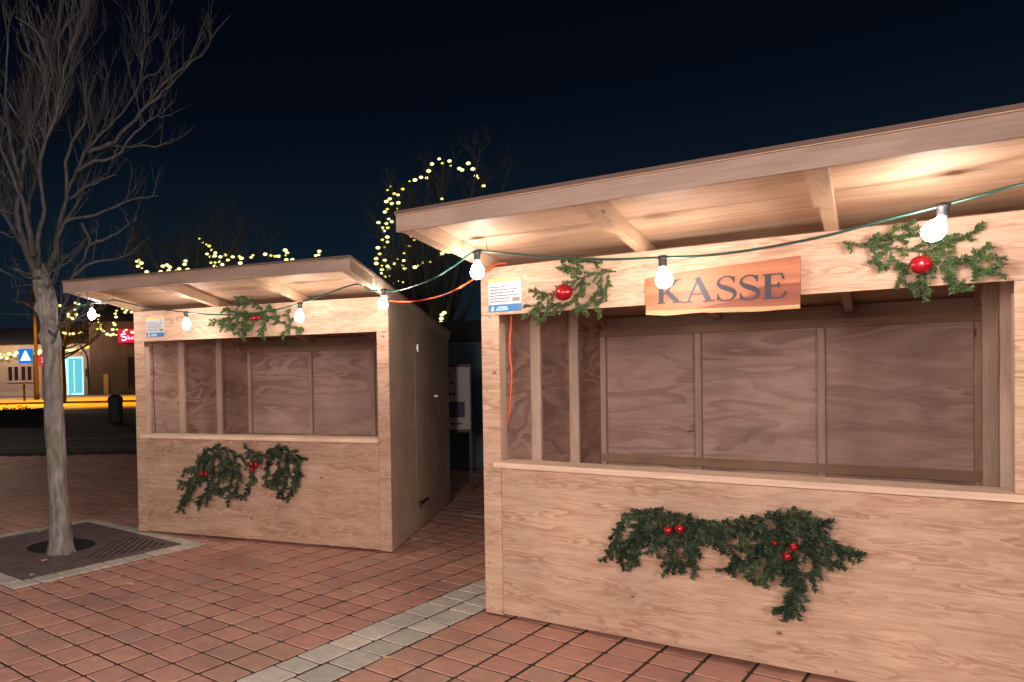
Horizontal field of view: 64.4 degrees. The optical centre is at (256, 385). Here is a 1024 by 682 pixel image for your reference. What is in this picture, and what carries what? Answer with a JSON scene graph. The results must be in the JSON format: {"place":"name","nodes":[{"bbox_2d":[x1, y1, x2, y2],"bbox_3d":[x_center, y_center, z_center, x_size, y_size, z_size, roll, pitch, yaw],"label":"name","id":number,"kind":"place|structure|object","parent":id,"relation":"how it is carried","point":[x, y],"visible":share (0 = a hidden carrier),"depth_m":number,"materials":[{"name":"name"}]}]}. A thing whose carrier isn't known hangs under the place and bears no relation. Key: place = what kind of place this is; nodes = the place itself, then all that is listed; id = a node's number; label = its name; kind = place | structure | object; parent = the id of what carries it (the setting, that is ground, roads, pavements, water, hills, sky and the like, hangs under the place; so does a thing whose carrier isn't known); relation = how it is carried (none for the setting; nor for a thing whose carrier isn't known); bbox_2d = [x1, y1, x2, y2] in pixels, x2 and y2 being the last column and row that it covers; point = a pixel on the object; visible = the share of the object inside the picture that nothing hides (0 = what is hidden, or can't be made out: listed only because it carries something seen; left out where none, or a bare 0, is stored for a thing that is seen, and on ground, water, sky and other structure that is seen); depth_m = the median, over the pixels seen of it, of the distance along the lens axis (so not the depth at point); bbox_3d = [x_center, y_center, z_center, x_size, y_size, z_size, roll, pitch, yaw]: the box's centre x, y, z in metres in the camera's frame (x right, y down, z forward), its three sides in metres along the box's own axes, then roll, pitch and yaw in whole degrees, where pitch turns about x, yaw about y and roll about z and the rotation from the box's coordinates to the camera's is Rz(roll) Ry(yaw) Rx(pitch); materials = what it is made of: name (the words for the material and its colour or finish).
{"place":"outdoors","nodes":[
{"label":"outdoors","id":0,"kind":"place"},
{"bbox_2d":[0,327,89,396],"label":"shop building","id":1,"kind":"structure","parent":0,"point":[15,375],"depth_m":58.00,"materials":[{"name":"paint"}]},
{"bbox_2d":[8,366,13,380],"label":"window","id":2,"kind":"structure","parent":1,"relation":"in","point":[10,368],"depth_m":57.89,"materials":[{"name":"black glass"}]},
{"bbox_2d":[14,366,18,380],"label":"window","id":3,"kind":"structure","parent":1,"relation":"in","point":[16,368],"depth_m":57.89,"materials":[{"name":"black glass"}]},
{"bbox_2d":[21,365,26,380],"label":"window","id":4,"kind":"structure","parent":1,"relation":"in","point":[23,368],"depth_m":57.89,"materials":[{"name":"black glass"}]},
{"bbox_2d":[27,365,32,380],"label":"window","id":5,"kind":"structure","parent":1,"relation":"in","point":[29,367],"depth_m":57.89,"materials":[{"name":"black glass"}]},
{"bbox_2d":[0,346,88,358],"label":"fairy light string","id":6,"kind":"object","parent":1,"relation":"attached to","point":[16,352],"visible":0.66,"depth_m":57.47,"materials":[{"name":"yellow plastic"}]},
{"bbox_2d":[65,357,83,394],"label":"door","id":7,"kind":"structure","parent":1,"relation":"in","point":[74,365],"depth_m":58.27,"materials":[{"name":"blue glass"}]},
{"bbox_2d":[0,402,135,413],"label":"street","id":8,"kind":"structure","parent":0,"point":[88,408],"depth_m":37.29,"materials":[{"name":"yellow asphalt"}]},
{"bbox_2d":[0,394,135,402],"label":"pavement","id":9,"kind":"structure","parent":0,"point":[5,399],"depth_m":49.63,"materials":[{"name":"concrete"}]},
{"bbox_2d":[23,384,25,400],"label":"street bollard","id":10,"kind":"object","parent":9,"relation":"on","point":[24,398],"visible":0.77,"depth_m":45.95,"materials":[{"name":"black metal"}]},
{"bbox_2d":[11,257,39,399],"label":"lamp mast","id":11,"kind":"object","parent":9,"relation":"on","point":[37,395],"visible":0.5,"depth_m":47.87,"materials":[{"name":"black metal"}]},
{"bbox_2d":[18,349,34,399],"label":"crossing sign","id":12,"kind":"object","parent":9,"relation":"on","point":[25,355],"visible":0.94,"depth_m":47.57,"materials":[{"name":"blue metal"}]},
{"bbox_2d":[38,353,42,399],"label":"oval sign","id":13,"kind":"object","parent":9,"relation":"on","point":[40,359],"visible":0.59,"depth_m":46.90,"materials":[{"name":"red"}]},
{"bbox_2d":[0,413,136,452],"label":"ground","id":14,"kind":"structure","parent":0,"point":[86,425],"depth_m":20.51,"materials":[{"name":"black asphalt"}]},
{"bbox_2d":[0,404,43,422],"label":"hedge","id":15,"kind":"object","parent":14,"relation":"on","point":[19,415],"visible":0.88,"depth_m":25.77,"materials":[{"name":"green plant"}]},
{"bbox_2d":[0,400,136,448],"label":"kerb","id":16,"kind":"structure","parent":14,"relation":"on","point":[18,403],"depth_m":18.62,"materials":[{"name":"grey stone"}]},
{"bbox_2d":[11,288,126,403],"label":"bare tree","id":17,"kind":"object","parent":14,"relation":"on","point":[64,348],"visible":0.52,"depth_m":42.80,"materials":[{"name":"black plant"}]},
{"bbox_2d":[57,302,133,339],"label":"fairy light string","id":18,"kind":"object","parent":17,"relation":"attached to","point":[113,323],"visible":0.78,"depth_m":42.61,"materials":[{"name":"yellow plastic"}]},
{"bbox_2d":[107,394,122,422],"bbox_3d":[-4.606,0.736,24.616,0.520,0.930,0.507,-1,1,0],"label":"litter bin","id":19,"kind":"object","parent":14,"relation":"on","point":[115,408],"visible":1,"depth_m":24.42,"materials":[{"name":"grey paint"}]},
{"bbox_2d":[85,301,247,394],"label":"dark building","id":20,"kind":"structure","parent":0,"point":[112,365],"depth_m":56.97,"materials":[{"name":"brown"}]},
{"bbox_2d":[103,374,108,394],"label":"side door","id":21,"kind":"structure","parent":20,"relation":"in","point":[105,376],"depth_m":56.95,"materials":[{"name":"brown wood"}]},
{"bbox_2d":[118,329,133,342],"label":"bank sign","id":22,"kind":"object","parent":20,"relation":"attached to","point":[127,338],"visible":0.77,"depth_m":56.48,"materials":[{"name":"red plastic"}]},
{"bbox_2d":[127,357,135,393],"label":"garage door","id":23,"kind":"structure","parent":20,"relation":"in","point":[131,360],"depth_m":56.94,"materials":[{"name":"brown metal"}]},
{"bbox_2d":[0,450,854,681],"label":"red paving","id":24,"kind":"structure","parent":0,"point":[111,466],"depth_m":4.86,"materials":[{"name":"red brick"}]},
{"bbox_2d":[0,535,163,579],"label":"soil","id":25,"kind":"structure","parent":24,"relation":"on","point":[79,545],"depth_m":6.88,"materials":[{"name":"brown soil"}]},
{"bbox_2d":[0,0,229,555],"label":"bare tree","id":26,"kind":"object","parent":25,"relation":"on","point":[60,532],"visible":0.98,"depth_m":6.52,"materials":[{"name":"grey plant"}]},
{"bbox_2d":[0,518,205,588],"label":"tree pit border","id":27,"kind":"object","parent":24,"relation":"on","point":[6,580],"visible":0.81,"depth_m":6.42,"materials":[{"name":"grey stone"}]},
{"bbox_2d":[0,522,180,579],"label":"tree grate","id":28,"kind":"object","parent":27,"relation":"on","point":[19,560],"visible":0.89,"depth_m":6.65,"materials":[{"name":"metal"}]},
{"bbox_2d":[107,198,188,332],"bbox_3d":[-1.782,-1.121,13.687,1.863,5.038,3.074,-1,1,0],"label":"bare tree","id":29,"kind":"object","parent":24,"relation":"on","point":[141,257],"visible":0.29,"depth_m":14.36,"materials":[{"name":"brown plant"}]},
{"bbox_2d":[115,187,288,271],"bbox_3d":[-0.830,-1.126,13.494,3.106,5.016,2.403,-1,1,0],"label":"bare tree","id":30,"kind":"object","parent":24,"relation":"on","point":[232,251],"visible":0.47,"depth_m":13.19,"materials":[{"name":"brown plant"}]},
{"bbox_2d":[135,238,320,272],"bbox_3d":[-0.505,-2.243,12.971,3.250,0.606,1.038,-1,1,0],"label":"fairy light string","id":31,"kind":"object","parent":30,"relation":"attached to","point":[222,264],"visible":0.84,"depth_m":12.96,"materials":[{"name":"yellow plastic"}]},
{"bbox_2d":[62,255,450,551],"bbox_3d":[0.346,0.213,7.621,2.624,2.360,3.779,-1,1,25],"label":"market stall","id":32,"kind":"object","parent":24,"relation":"on","point":[346,391],"visible":0.99,"depth_m":7.08,"materials":[{"name":"brown wood"}]},
{"bbox_2d":[152,341,155,432],"bbox_3d":[-1.013,0.041,7.450,0.025,1.226,0.008,-1,1,27],"label":"power cord","id":33,"kind":"object","parent":32,"relation":"hanging from","point":[153,386],"visible":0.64,"depth_m":7.45,"materials":[{"name":"black plastic"}]},
{"bbox_2d":[146,317,164,336],"bbox_3d":[-0.975,-0.570,7.266,0.202,0.192,0.007,-1,1,25],"label":"information plate","id":34,"kind":"object","parent":32,"relation":"attached to","point":[155,326],"visible":1,"depth_m":7.26,"materials":[{"name":"grey paper"}]},
{"bbox_2d":[174,443,308,513],"bbox_3d":[-0.174,0.858,6.844,1.364,0.706,0.176,-1,1,25],"label":"fir garland","id":35,"kind":"object","parent":32,"relation":"attached to","point":[205,457],"visible":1,"depth_m":6.86,"materials":[{"name":"green plant"}]},
{"bbox_2d":[207,295,303,341],"bbox_3d":[-0.020,-0.619,6.772,0.964,0.460,0.098,-1,1,25],"label":"fir sprig","id":36,"kind":"object","parent":32,"relation":"attached to","point":[254,318],"visible":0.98,"depth_m":6.80,"materials":[{"name":"green plant"}]},
{"bbox_2d":[414,343,449,508],"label":"door","id":37,"kind":"structure","parent":32,"relation":"in","point":[431,361],"depth_m":7.79,"materials":[{"name":"brown wood"}]},
{"bbox_2d":[0,182,1023,328],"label":"festoon light string","id":38,"kind":"object","parent":32,"relation":"hanging from","point":[934,230],"visible":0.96,"depth_m":3.71,"materials":[{"name":"teal rubber"}]},
{"bbox_2d":[237,471,485,681],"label":"granite band","id":39,"kind":"object","parent":24,"relation":"on","point":[351,661],"visible":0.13,"depth_m":4.32,"materials":[{"name":"grey stone"}]},
{"bbox_2d":[360,123,523,321],"bbox_3d":[2.831,-1.314,12.226,2.591,5.282,2.297,0,1,40],"label":"bare tree","id":40,"kind":"object","parent":24,"relation":"on","point":[434,306],"visible":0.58,"depth_m":11.98,"materials":[{"name":"brown plant"}]},
{"bbox_2d":[374,158,484,321],"bbox_3d":[2.805,-2.114,11.970,1.927,3.004,1.036,-1,1,0],"label":"fairy light string","id":41,"kind":"object","parent":40,"relation":"attached to","point":[391,221],"visible":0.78,"depth_m":11.86,"materials":[{"name":"yellow plastic"}]},
{"bbox_2d":[448,364,472,490],"bbox_3d":[2.443,0.527,9.491,0.550,1.600,0.078,-1,1,11],"label":"poster board","id":42,"kind":"object","parent":24,"relation":"on","point":[460,398],"visible":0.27,"depth_m":9.43,"materials":[{"name":"grey metal"}]},
{"bbox_2d":[439,317,601,467],"bbox_3d":[4.490,0.099,12.220,3.750,2.230,2.650,-1,1,14],"label":"dark hut","id":43,"kind":"object","parent":24,"relation":"on","point":[465,342],"visible":0.12,"depth_m":11.40,"materials":[{"name":"grey wood"}]},
{"bbox_2d":[394,103,1023,681],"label":"market stall","id":44,"kind":"object","parent":24,"relation":"on","point":[878,417],"visible":0.88,"depth_m":4.10,"materials":[{"name":"brown wood"}]},
{"bbox_2d":[387,262,506,302],"bbox_3d":[1.318,-0.677,5.354,0.380,0.189,1.809,-1,1,-3],"label":"extension cable","id":45,"kind":"object","parent":44,"relation":"hanging from","point":[471,280],"visible":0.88,"depth_m":4.64,"materials":[{"name":"orange plastic"}]},
{"bbox_2d":[488,276,521,312],"bbox_3d":[1.519,-0.557,4.595,0.206,0.204,0.007,0,1,40],"label":"information plate","id":46,"kind":"object","parent":44,"relation":"attached to","point":[504,294],"visible":1,"depth_m":4.59,"materials":[{"name":"white paper"}]},
{"bbox_2d":[507,315,512,423],"bbox_3d":[1.588,0.110,4.735,0.058,1.106,0.035,0,1,40],"label":"extension cable","id":47,"kind":"object","parent":44,"relation":"hanging from","point":[510,396],"visible":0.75,"depth_m":4.72,"materials":[{"name":"orange plastic"}]},
{"bbox_2d":[521,255,615,326],"bbox_3d":[1.764,-0.546,4.302,0.535,0.398,0.145,0,1,40],"label":"fir sprig","id":48,"kind":"object","parent":44,"relation":"attached to","point":[563,291],"visible":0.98,"depth_m":4.28,"materials":[{"name":"green plant"}]},
{"bbox_2d":[645,256,800,315],"bbox_3d":[2.380,-0.500,3.868,0.682,0.260,0.028,0,1,40],"label":"name board","id":49,"kind":"object","parent":44,"relation":"attached to","point":[768,285],"visible":0.98,"depth_m":3.82,"materials":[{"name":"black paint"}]},
{"bbox_2d":[597,505,866,622],"bbox_3d":[2.365,0.864,3.835,1.173,0.584,0.174,0,1,40],"label":"fir garland","id":50,"kind":"object","parent":44,"relation":"attached to","point":[702,529],"visible":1,"depth_m":3.73,"materials":[{"name":"green plant"}]},
{"bbox_2d":[842,218,1009,303],"bbox_3d":[2.941,-0.555,3.323,0.556,0.377,0.144,0,1,40],"label":"fir sprig","id":51,"kind":"object","parent":44,"relation":"attached to","point":[920,264],"visible":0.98,"depth_m":3.30,"materials":[{"name":"green plant"}]},
{"bbox_2d":[0,0,1023,327],"label":"sky","id":52,"kind":"structure","parent":0,"point":[296,105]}
]}

